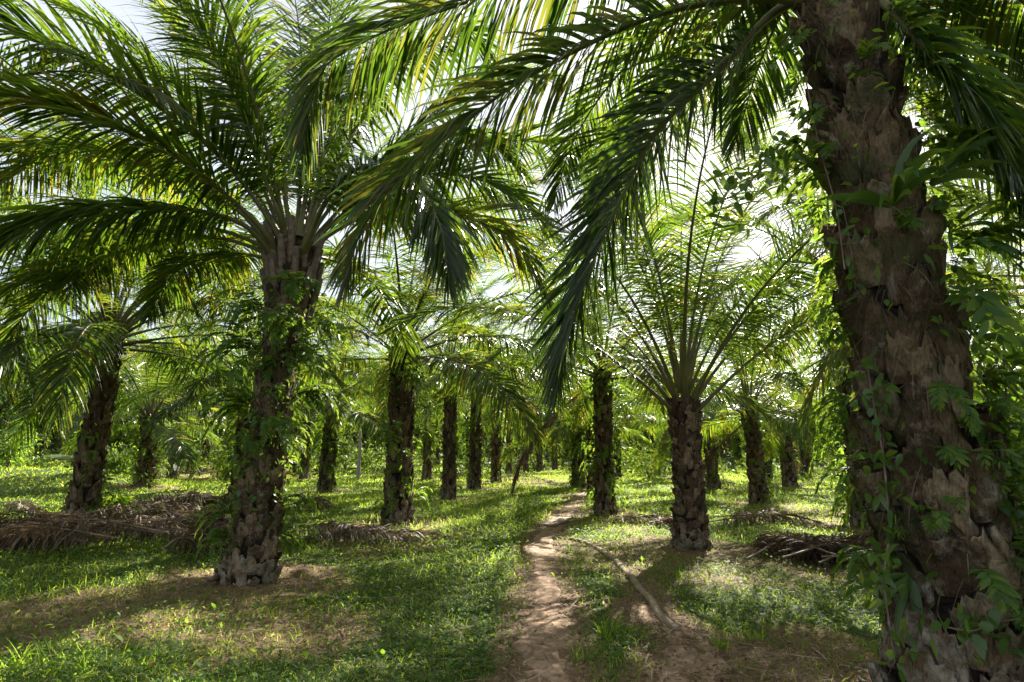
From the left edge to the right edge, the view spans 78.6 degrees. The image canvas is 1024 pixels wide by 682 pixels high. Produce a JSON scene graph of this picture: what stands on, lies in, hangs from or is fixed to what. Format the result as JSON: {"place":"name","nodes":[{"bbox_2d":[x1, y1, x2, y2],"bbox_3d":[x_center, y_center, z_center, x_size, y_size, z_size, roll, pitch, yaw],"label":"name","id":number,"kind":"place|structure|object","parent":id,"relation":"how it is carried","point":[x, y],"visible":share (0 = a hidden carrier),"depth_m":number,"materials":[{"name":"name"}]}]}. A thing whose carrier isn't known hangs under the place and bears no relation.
{"place":"outdoors","nodes":[
{"label":"outdoors","id":0,"kind":"place"},
{"bbox_2d":[0,418,881,681],"bbox_3d":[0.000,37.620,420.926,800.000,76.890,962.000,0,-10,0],"label":"ground","id":1,"kind":"structure","parent":0,"point":[570,670],"depth_m":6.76,"materials":[{"name":"plant"}]},
{"bbox_2d":[0,421,42,468],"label":"shrub","id":2,"kind":"object","parent":1,"relation":"on","point":[11,457],"visible":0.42,"depth_m":26.24,"materials":[{"name":"green plant"}]},
{"bbox_2d":[0,500,43,514],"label":"dry frond","id":3,"kind":"object","parent":1,"relation":"on","point":[19,504],"visible":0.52,"depth_m":16.44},
{"bbox_2d":[0,227,86,447],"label":"oil palm","id":4,"kind":"object","parent":1,"relation":"on","point":[15,383],"visible":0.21,"depth_m":13.00,"materials":[{"name":"green plant"}]},
{"bbox_2d":[0,328,87,465],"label":"oil palm","id":5,"kind":"object","parent":1,"relation":"on","point":[5,406],"visible":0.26,"depth_m":36.49,"materials":[{"name":"green plant"}]},
{"bbox_2d":[1,357,86,465],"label":"oil palm","id":6,"kind":"object","parent":1,"relation":"on","point":[40,448],"visible":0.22,"depth_m":50.81,"materials":[{"name":"green plant"}]},
{"bbox_2d":[0,518,118,556],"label":"dry frond","id":7,"kind":"object","parent":1,"relation":"on","point":[32,532],"visible":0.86,"depth_m":9.72,"materials":[{"name":"plant"}]},
{"bbox_2d":[0,506,131,525],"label":"dry frond","id":8,"kind":"object","parent":1,"relation":"on","point":[10,513],"visible":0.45,"depth_m":12.02,"materials":[{"name":"plant"}]},
{"bbox_2d":[0,510,133,538],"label":"dry frond","id":9,"kind":"object","parent":1,"relation":"on","point":[24,518],"visible":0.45,"depth_m":10.90,"materials":[{"name":"plant"}]},
{"bbox_2d":[0,511,167,548],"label":"dry frond","id":10,"kind":"object","parent":1,"relation":"on","point":[100,518],"visible":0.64,"depth_m":10.20,"materials":[{"name":"plant"}]},
{"bbox_2d":[0,0,207,385],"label":"oil palm","id":11,"kind":"object","parent":1,"relation":"on","point":[167,100],"visible":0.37,"depth_m":8.02,"materials":[{"name":"green plant"}]},
{"bbox_2d":[47,517,169,548],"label":"dry frond","id":12,"kind":"object","parent":1,"relation":"on","point":[103,524],"visible":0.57,"depth_m":10.63,"materials":[{"name":"plant"}]},
{"bbox_2d":[102,487,134,518],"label":"shrub","id":13,"kind":"object","parent":1,"relation":"on","point":[123,498],"visible":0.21,"depth_m":15.16,"materials":[{"name":"green plant"}]},
{"bbox_2d":[105,442,137,476],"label":"shrub","id":14,"kind":"object","parent":1,"relation":"on","point":[120,462],"visible":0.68,"depth_m":29.24,"materials":[{"name":"green plant"}]},
{"bbox_2d":[8,299,252,488],"bbox_3d":[-14.884,2.289,26.201,10.048,7.949,10.699,8,-13,-37],"label":"oil palm","id":15,"kind":"object","parent":1,"relation":"on","point":[147,458],"visible":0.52,"depth_m":25.42,"materials":[{"name":"green plant"}]},
{"bbox_2d":[62,499,230,520],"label":"dry frond","id":16,"kind":"object","parent":1,"relation":"on","point":[136,502],"visible":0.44,"depth_m":13.05,"materials":[{"name":"plant"}]},
{"bbox_2d":[85,318,237,478],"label":"oil palm","id":17,"kind":"object","parent":1,"relation":"on","point":[171,473],"visible":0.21,"depth_m":36.82,"materials":[{"name":"green plant"}]},
{"bbox_2d":[114,512,226,541],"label":"dry frond","id":18,"kind":"object","parent":1,"relation":"on","point":[174,521],"visible":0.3,"depth_m":11.44,"materials":[{"name":"plant"}]},
{"bbox_2d":[0,43,356,525],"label":"oil palm","id":19,"kind":"object","parent":1,"relation":"on","point":[104,333],"visible":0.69,"depth_m":13.86,"materials":[{"name":"green plant"}]},
{"bbox_2d":[151,520,219,549],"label":"dry frond","id":20,"kind":"object","parent":1,"relation":"on","point":[178,529],"visible":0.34,"depth_m":10.36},
{"bbox_2d":[161,526,225,557],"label":"dry frond","id":21,"kind":"object","parent":1,"relation":"on","point":[188,538],"visible":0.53,"depth_m":9.58,"materials":[{"name":"plant"}]},
{"bbox_2d":[175,487,229,510],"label":"dry frond","id":22,"kind":"object","parent":1,"relation":"on","point":[187,495],"visible":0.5,"depth_m":16.04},
{"bbox_2d":[73,246,393,500],"bbox_3d":[-8.324,1.025,20.918,9.706,8.933,9.622,0,-10,0],"label":"oil palm","id":23,"kind":"object","parent":1,"relation":"on","point":[237,425],"visible":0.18,"depth_m":19.81,"materials":[{"name":"green plant"}]},
{"bbox_2d":[244,344,373,478],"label":"oil palm","id":24,"kind":"object","parent":1,"relation":"on","point":[304,462],"visible":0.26,"depth_m":39.02,"materials":[{"name":"green plant"}]},
{"bbox_2d":[0,0,639,586],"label":"oil palm","id":25,"kind":"object","parent":1,"relation":"on","point":[238,98],"visible":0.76,"depth_m":8.50,"materials":[{"name":"green plant"}]},
{"bbox_2d":[190,498,231,545],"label":"fern","id":26,"kind":"object","parent":25,"relation":"attached to","point":[214,517],"visible":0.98,"depth_m":7.73,"materials":[{"name":"green plant"}]},
{"bbox_2d":[195,528,227,559],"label":"fern","id":27,"kind":"object","parent":25,"relation":"attached to","point":[214,536],"visible":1,"depth_m":7.61,"materials":[{"name":"green plant"}]},
{"bbox_2d":[189,386,247,442],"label":"fern","id":28,"kind":"object","parent":25,"relation":"attached to","point":[212,395],"visible":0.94,"depth_m":7.96,"materials":[{"name":"green plant"}]},
{"bbox_2d":[184,317,256,393],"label":"fern","id":29,"kind":"object","parent":25,"relation":"attached to","point":[226,345],"visible":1,"depth_m":7.97,"materials":[{"name":"green plant"}]},
{"bbox_2d":[209,289,262,333],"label":"fern","id":30,"kind":"object","parent":25,"relation":"attached to","point":[246,310],"visible":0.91,"depth_m":8.28,"materials":[{"name":"green plant"}]},
{"bbox_2d":[217,355,278,525],"bbox_3d":[-3.393,1.226,8.016,0.763,2.182,0.561,9,-14,-42],"label":"vine","id":31,"kind":"object","parent":25,"relation":"attached to","point":[238,492],"visible":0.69,"depth_m":7.89,"materials":[{"name":"green plant"}]},
{"bbox_2d":[258,415,292,454],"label":"fern","id":32,"kind":"object","parent":25,"relation":"attached to","point":[275,423],"visible":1,"depth_m":7.66,"materials":[{"name":"green plant"}]},
{"bbox_2d":[261,303,293,354],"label":"fern","id":33,"kind":"object","parent":25,"relation":"attached to","point":[279,330],"visible":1,"depth_m":7.92,"materials":[{"name":"green plant"}]},
{"bbox_2d":[249,288,331,502],"bbox_3d":[-2.796,0.673,8.139,0.817,2.827,0.834,0,-10,0],"label":"vine","id":34,"kind":"object","parent":25,"relation":"attached to","point":[302,383],"visible":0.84,"depth_m":8.15,"materials":[{"name":"green plant"}]},
{"bbox_2d":[266,270,320,304],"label":"fern","id":35,"kind":"object","parent":25,"relation":"attached to","point":[293,285],"visible":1,"depth_m":8.17,"materials":[{"name":"green plant"}]},
{"bbox_2d":[279,520,317,557],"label":"fern","id":36,"kind":"object","parent":25,"relation":"attached to","point":[293,538],"visible":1,"depth_m":8.08,"materials":[{"name":"green plant"}]},
{"bbox_2d":[296,324,349,387],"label":"fern","id":37,"kind":"object","parent":25,"relation":"attached to","point":[306,355],"visible":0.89,"depth_m":8.22,"materials":[{"name":"green plant"}]},
{"bbox_2d":[297,365,348,422],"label":"fern","id":38,"kind":"object","parent":25,"relation":"attached to","point":[311,394],"visible":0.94,"depth_m":8.25,"materials":[{"name":"green plant"}]},
{"bbox_2d":[308,302,356,350],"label":"fern","id":39,"kind":"object","parent":25,"relation":"attached to","point":[328,331],"visible":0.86,"depth_m":8.63,"materials":[{"name":"green plant"}]},
{"bbox_2d":[212,300,441,492],"bbox_3d":[-7.412,2.218,27.305,9.643,8.777,10.223,-7,-12,36],"label":"oil palm","id":40,"kind":"object","parent":1,"relation":"on","point":[327,441],"visible":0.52,"depth_m":25.88,"materials":[{"name":"green plant"}]},
{"bbox_2d":[300,521,425,545],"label":"dry frond","id":41,"kind":"object","parent":1,"relation":"on","point":[392,536],"visible":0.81,"depth_m":11.28,"materials":[{"name":"plant"}]},
{"bbox_2d":[340,435,386,472],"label":"shrub","id":42,"kind":"object","parent":1,"relation":"on","point":[378,460],"visible":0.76,"depth_m":46.66,"materials":[{"name":"green plant"}]},
{"bbox_2d":[344,381,385,477],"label":"thin tree","id":43,"kind":"object","parent":1,"relation":"on","point":[358,469],"visible":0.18,"depth_m":40.50,"materials":[{"name":"green plant"}]},
{"bbox_2d":[283,523,451,545],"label":"dry frond","id":44,"kind":"object","parent":1,"relation":"on","point":[409,531],"visible":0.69,"depth_m":11.43,"materials":[{"name":"plant"}]},
{"bbox_2d":[167,112,645,525],"bbox_3d":[-2.269,-0.395,15.067,11.447,9.602,11.173,0,-10,0],"label":"oil palm","id":45,"kind":"object","parent":1,"relation":"on","point":[398,488],"visible":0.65,"depth_m":14.10,"materials":[{"name":"green plant"}]},
{"bbox_2d":[364,420,403,456],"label":"fern","id":46,"kind":"object","parent":45,"relation":"attached to","point":[386,438],"visible":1,"depth_m":13.69,"materials":[{"name":"green plant"}]},
{"bbox_2d":[350,334,486,479],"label":"oil palm","id":47,"kind":"object","parent":1,"relation":"on","point":[427,459],"visible":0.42,"depth_m":37.75,"materials":[{"name":"green plant"}]},
{"bbox_2d":[7,341,844,457],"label":"wood","id":48,"kind":"object","parent":1,"relation":"on","point":[52,438],"depth_m":84.97,"materials":[{"name":"green plant"}]},
{"bbox_2d":[25,431,845,480],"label":"undergrowth","id":49,"kind":"object","parent":1,"relation":"on","point":[437,466],"visible":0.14,"depth_m":53.69,"materials":[{"name":"plant"}]},
{"bbox_2d":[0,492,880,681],"bbox_3d":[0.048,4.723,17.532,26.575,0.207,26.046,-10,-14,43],"label":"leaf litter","id":50,"kind":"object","parent":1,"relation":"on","point":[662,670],"visible":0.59,"depth_m":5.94,"materials":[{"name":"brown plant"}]},
{"bbox_2d":[5,503,880,681],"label":"twigs","id":51,"kind":"object","parent":1,"relation":"on","point":[546,656],"visible":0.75,"depth_m":5.53,"materials":[{"name":"wood"}]},
{"bbox_2d":[319,237,575,499],"bbox_3d":[-2.115,1.153,21.875,9.564,8.984,9.558,0,-10,0],"label":"oil palm","id":52,"kind":"object","parent":1,"relation":"on","point":[448,477],"visible":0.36,"depth_m":21.46,"materials":[{"name":"green plant"}]},
{"bbox_2d":[414,371,516,468],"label":"oil palm","id":53,"kind":"object","parent":1,"relation":"on","point":[460,430],"visible":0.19,"depth_m":52.96,"materials":[{"name":"green plant"}]},
{"bbox_2d":[361,287,580,489],"bbox_3d":[-1.795,1.929,28.014,10.358,9.609,9.191,0,-10,0],"label":"oil palm","id":54,"kind":"object","parent":1,"relation":"on","point":[474,475],"visible":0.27,"depth_m":27.31,"materials":[{"name":"green plant"}]},
{"bbox_2d":[413,322,541,482],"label":"oil palm","id":55,"kind":"object","parent":1,"relation":"on","point":[496,434],"visible":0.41,"depth_m":33.34,"materials":[{"name":"green plant"}]},
{"bbox_2d":[436,331,559,475],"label":"oil palm","id":56,"kind":"object","parent":1,"relation":"on","point":[509,466],"visible":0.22,"depth_m":41.82,"materials":[{"name":"green plant"}]},
{"bbox_2d":[488,290,678,488],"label":"oil palm","id":57,"kind":"object","parent":1,"relation":"on","point":[576,479],"visible":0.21,"depth_m":28.48,"materials":[{"name":"green plant"}]},
{"bbox_2d":[492,325,707,495],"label":"oil palm","id":58,"kind":"object","parent":1,"relation":"on","point":[558,432],"visible":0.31,"depth_m":23.00,"materials":[{"name":"green plant"}]},
{"bbox_2d":[413,185,795,515],"bbox_3d":[2.477,0.512,17.485,10.777,9.047,10.592,0,-10,0],"label":"oil palm","id":59,"kind":"object","parent":1,"relation":"on","point":[602,466],"visible":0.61,"depth_m":16.81,"materials":[{"name":"green plant"}]},
{"bbox_2d":[530,315,679,479],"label":"oil palm","id":60,"kind":"object","parent":1,"relation":"on","point":[618,473],"visible":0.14,"depth_m":37.11,"materials":[{"name":"green plant"}]},
{"bbox_2d":[552,536,681,630],"bbox_3d":[1.417,3.197,8.819,0.640,0.098,6.420,1,-10,-6],"label":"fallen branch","id":61,"kind":"object","parent":1,"relation":"on","point":[653,603],"visible":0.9,"depth_m":7.26,"materials":[{"name":"brown wood"}]},
{"bbox_2d":[260,0,1023,681],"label":"oil palm","id":62,"kind":"object","parent":1,"relation":"on","point":[906,324],"visible":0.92,"depth_m":4.60,"materials":[{"name":"green plant"}]},
{"bbox_2d":[677,130,812,249],"bbox_3d":[1.697,-1.089,4.405,0.925,0.936,0.620,0,-10,0],"label":"vine","id":63,"kind":"object","parent":62,"relation":"attached to","point":[729,183],"visible":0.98,"depth_m":4.41,"materials":[{"name":"green plant"}]},
{"bbox_2d":[763,136,804,177],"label":"fern","id":64,"kind":"object","parent":62,"relation":"attached to","point":[796,140],"visible":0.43,"depth_m":4.78,"materials":[{"name":"green plant"}]},
{"bbox_2d":[783,150,820,201],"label":"strap fern","id":65,"kind":"object","parent":62,"relation":"attached to","point":[807,182],"visible":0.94,"depth_m":4.58,"materials":[{"name":"green plant"}]},
{"bbox_2d":[769,61,877,330],"bbox_3d":[2.176,-1.067,4.397,0.456,2.019,0.583,6,-12,-32],"label":"vine","id":66,"kind":"object","parent":62,"relation":"attached to","point":[801,123],"visible":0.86,"depth_m":4.41,"materials":[{"name":"green plant"}]},
{"bbox_2d":[812,257,839,294],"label":"fern","id":67,"kind":"object","parent":62,"relation":"attached to","point":[826,268],"visible":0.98,"depth_m":4.39,"materials":[{"name":"green plant"}]},
{"bbox_2d":[805,391,849,433],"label":"fern","id":68,"kind":"object","parent":62,"relation":"attached to","point":[822,402],"visible":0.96,"depth_m":4.51,"materials":[{"name":"green plant"}]},
{"bbox_2d":[830,545,876,607],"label":"fern","id":69,"kind":"object","parent":62,"relation":"attached to","point":[853,573],"visible":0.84,"depth_m":4.12,"materials":[{"name":"green plant"}]},
{"bbox_2d":[845,352,917,528],"bbox_3d":[2.320,0.599,3.932,0.320,1.106,0.395,0,-10,0],"label":"vine","id":70,"kind":"object","parent":62,"relation":"attached to","point":[868,394],"visible":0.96,"depth_m":3.94,"materials":[{"name":"green plant"}]},
{"bbox_2d":[816,129,954,210],"bbox_3d":[2.360,-1.054,4.009,0.772,0.645,0.509,-6,-12,31],"label":"strap fern","id":71,"kind":"object","parent":62,"relation":"attached to","point":[909,179],"visible":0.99,"depth_m":4.07,"materials":[{"name":"green plant"}]},
{"bbox_2d":[848,573,922,636],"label":"strap fern","id":72,"kind":"object","parent":62,"relation":"attached to","point":[901,602],"visible":0.76,"depth_m":3.89,"materials":[{"name":"green plant"}]},
{"bbox_2d":[856,526,924,681],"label":"vine","id":73,"kind":"object","parent":62,"relation":"attached to","point":[885,591],"visible":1,"depth_m":3.68,"materials":[{"name":"green plant"}]},
{"bbox_2d":[914,505,952,534],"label":"fern","id":74,"kind":"object","parent":62,"relation":"attached to","point":[933,520],"visible":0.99,"depth_m":3.71,"materials":[{"name":"green plant"}]},
{"bbox_2d":[925,381,980,435],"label":"fern","id":75,"kind":"object","parent":62,"relation":"attached to","point":[970,410],"visible":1,"depth_m":3.72,"materials":[{"name":"green plant"}]},
{"bbox_2d":[922,126,1011,193],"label":"strap fern","id":76,"kind":"object","parent":62,"relation":"attached to","point":[952,161],"visible":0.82,"depth_m":4.00,"materials":[{"name":"green plant"}]},
{"bbox_2d":[930,121,1011,214],"bbox_3d":[3.150,-1.196,4.169,0.615,0.719,0.450,0,-10,0],"label":"fern","id":77,"kind":"object","parent":62,"relation":"attached to","point":[965,138],"visible":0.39,"depth_m":4.18,"materials":[{"name":"green plant"}]},
{"bbox_2d":[930,603,1023,665],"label":"vine","id":78,"kind":"object","parent":62,"relation":"attached to","point":[966,631],"visible":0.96,"depth_m":3.55,"materials":[{"name":"green plant"}]},
{"bbox_2d":[944,282,1023,354],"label":"fern","id":79,"kind":"object","parent":62,"relation":"attached to","point":[994,305],"visible":1,"depth_m":3.61,"materials":[{"name":"green plant"}]},
{"bbox_2d":[948,187,1023,284],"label":"strap fern","id":80,"kind":"object","parent":62,"relation":"attached to","point":[962,215],"visible":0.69,"depth_m":4.12,"materials":[{"name":"green plant"}]},
{"bbox_2d":[950,197,1023,279],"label":"fern","id":81,"kind":"object","parent":62,"relation":"attached to","point":[1008,225],"visible":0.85,"depth_m":4.02,"materials":[{"name":"green plant"}]},
{"bbox_2d":[966,306,1023,395],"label":"strap fern","id":82,"kind":"object","parent":62,"relation":"attached to","point":[992,337],"visible":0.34,"depth_m":4.08,"materials":[{"name":"green plant"}]},
{"bbox_2d":[968,568,1022,615],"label":"fern","id":83,"kind":"object","parent":62,"relation":"attached to","point":[995,579],"visible":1,"depth_m":3.42,"materials":[{"name":"green plant"}]},
{"bbox_2d":[969,262,1023,563],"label":"vine","id":84,"kind":"object","parent":62,"relation":"attached to","point":[988,266],"visible":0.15,"depth_m":4.14,"materials":[{"name":"green plant"}]},
{"bbox_2d":[981,350,1023,468],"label":"fern","id":85,"kind":"object","parent":62,"relation":"attached to","point":[1017,374],"visible":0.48,"depth_m":3.95,"materials":[{"name":"green plant"}]},
{"bbox_2d":[615,433,671,479],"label":"shrub","id":86,"kind":"object","parent":1,"relation":"on","point":[638,464],"visible":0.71,"depth_m":36.08,"materials":[{"name":"green plant"}]},
{"bbox_2d":[630,602,730,681],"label":"trodden patch","id":87,"kind":"object","parent":1,"relation":"on","point":[685,654],"visible":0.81,"depth_m":4.94,"materials":[{"name":"soil"}]},
{"bbox_2d":[620,352,741,456],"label":"oil palm","id":88,"kind":"object","parent":1,"relation":"on","point":[666,435],"visible":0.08,"depth_m":40.80,"materials":[{"name":"green plant"}]},
{"bbox_2d":[370,35,1023,550],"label":"oil palm","id":89,"kind":"object","parent":1,"relation":"on","point":[690,529],"visible":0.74,"depth_m":10.87,"materials":[{"name":"plant"}]},
{"bbox_2d":[591,252,839,504],"bbox_3d":[8.166,1.517,20.842,9.398,8.060,9.363,-8,-13,37],"label":"oil palm","id":90,"kind":"object","parent":1,"relation":"on","point":[757,483],"visible":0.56,"depth_m":20.04,"materials":[{"name":"green plant"}]},
{"bbox_2d":[613,333,827,489],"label":"oil palm","id":91,"kind":"object","parent":1,"relation":"on","point":[713,481],"visible":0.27,"depth_m":27.12,"materials":[{"name":"green plant"}]},
{"bbox_2d":[709,510,799,526],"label":"dry frond","id":92,"kind":"object","parent":1,"relation":"on","point":[749,515],"visible":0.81,"depth_m":14.13,"materials":[{"name":"plant"}]},
{"bbox_2d":[713,506,825,523],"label":"dry frond","id":93,"kind":"object","parent":1,"relation":"on","point":[792,515],"visible":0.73,"depth_m":14.42,"materials":[{"name":"plant"}]},
{"bbox_2d":[706,331,832,478],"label":"oil palm","id":94,"kind":"object","parent":1,"relation":"on","point":[767,467],"visible":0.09,"depth_m":37.41,"materials":[{"name":"green plant"}]},
{"bbox_2d":[703,343,843,486],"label":"oil palm","id":95,"kind":"object","parent":1,"relation":"on","point":[789,473],"visible":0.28,"depth_m":29.92,"materials":[{"name":"green plant"}]},
{"bbox_2d":[728,356,843,475],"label":"oil palm","id":96,"kind":"object","parent":1,"relation":"on","point":[805,461],"visible":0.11,"depth_m":44.83,"materials":[{"name":"green plant"}]},
{"bbox_2d":[749,529,835,563],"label":"dry frond","id":97,"kind":"object","parent":1,"relation":"on","point":[773,538],"visible":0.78,"depth_m":9.75,"materials":[{"name":"plant"}]},
{"bbox_2d":[778,535,844,563],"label":"dry frond","id":98,"kind":"object","parent":1,"relation":"on","point":[796,546],"visible":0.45,"depth_m":9.40,"materials":[{"name":"plant"}]},
{"bbox_2d":[782,533,868,564],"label":"dry frond","id":99,"kind":"object","parent":1,"relation":"on","point":[810,549],"visible":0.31,"depth_m":9.24,"materials":[{"name":"plant"}]},
{"bbox_2d":[634,14,1023,527],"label":"oil palm","id":100,"kind":"object","parent":1,"relation":"on","point":[848,435],"visible":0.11,"depth_m":14.18,"materials":[{"name":"green plant"}]},
{"bbox_2d":[814,454,862,526],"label":"fern","id":101,"kind":"object","parent":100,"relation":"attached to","point":[845,480],"visible":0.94,"depth_m":4.29,"materials":[{"name":"green plant"}]},
{"bbox_2d":[731,1,1023,437],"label":"oil palm","id":102,"kind":"object","parent":1,"relation":"on","point":[829,360],"visible":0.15,"depth_m":10.05,"materials":[{"name":"green plant"}]},
{"bbox_2d":[777,188,1023,418],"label":"oil palm","id":103,"kind":"object","parent":1,"relation":"on","point":[995,266],"visible":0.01,"depth_m":16.85,"materials":[{"name":"green plant"}]},
{"bbox_2d":[969,342,1023,526],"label":"shrub","id":104,"kind":"object","parent":1,"relation":"on","point":[978,394],"visible":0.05,"depth_m":6.48,"materials":[{"name":"green plant"}]},
{"bbox_2d":[0,0,1023,389],"label":"sky","id":105,"kind":"structure","parent":0,"point":[130,10],"materials":[{"name":"white"}]},
{"bbox_2d":[512,491,587,681],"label":"path","id":106,"kind":"structure","parent":0,"point":[547,585],"depth_m":6.02,"materials":[{"name":"soil"}]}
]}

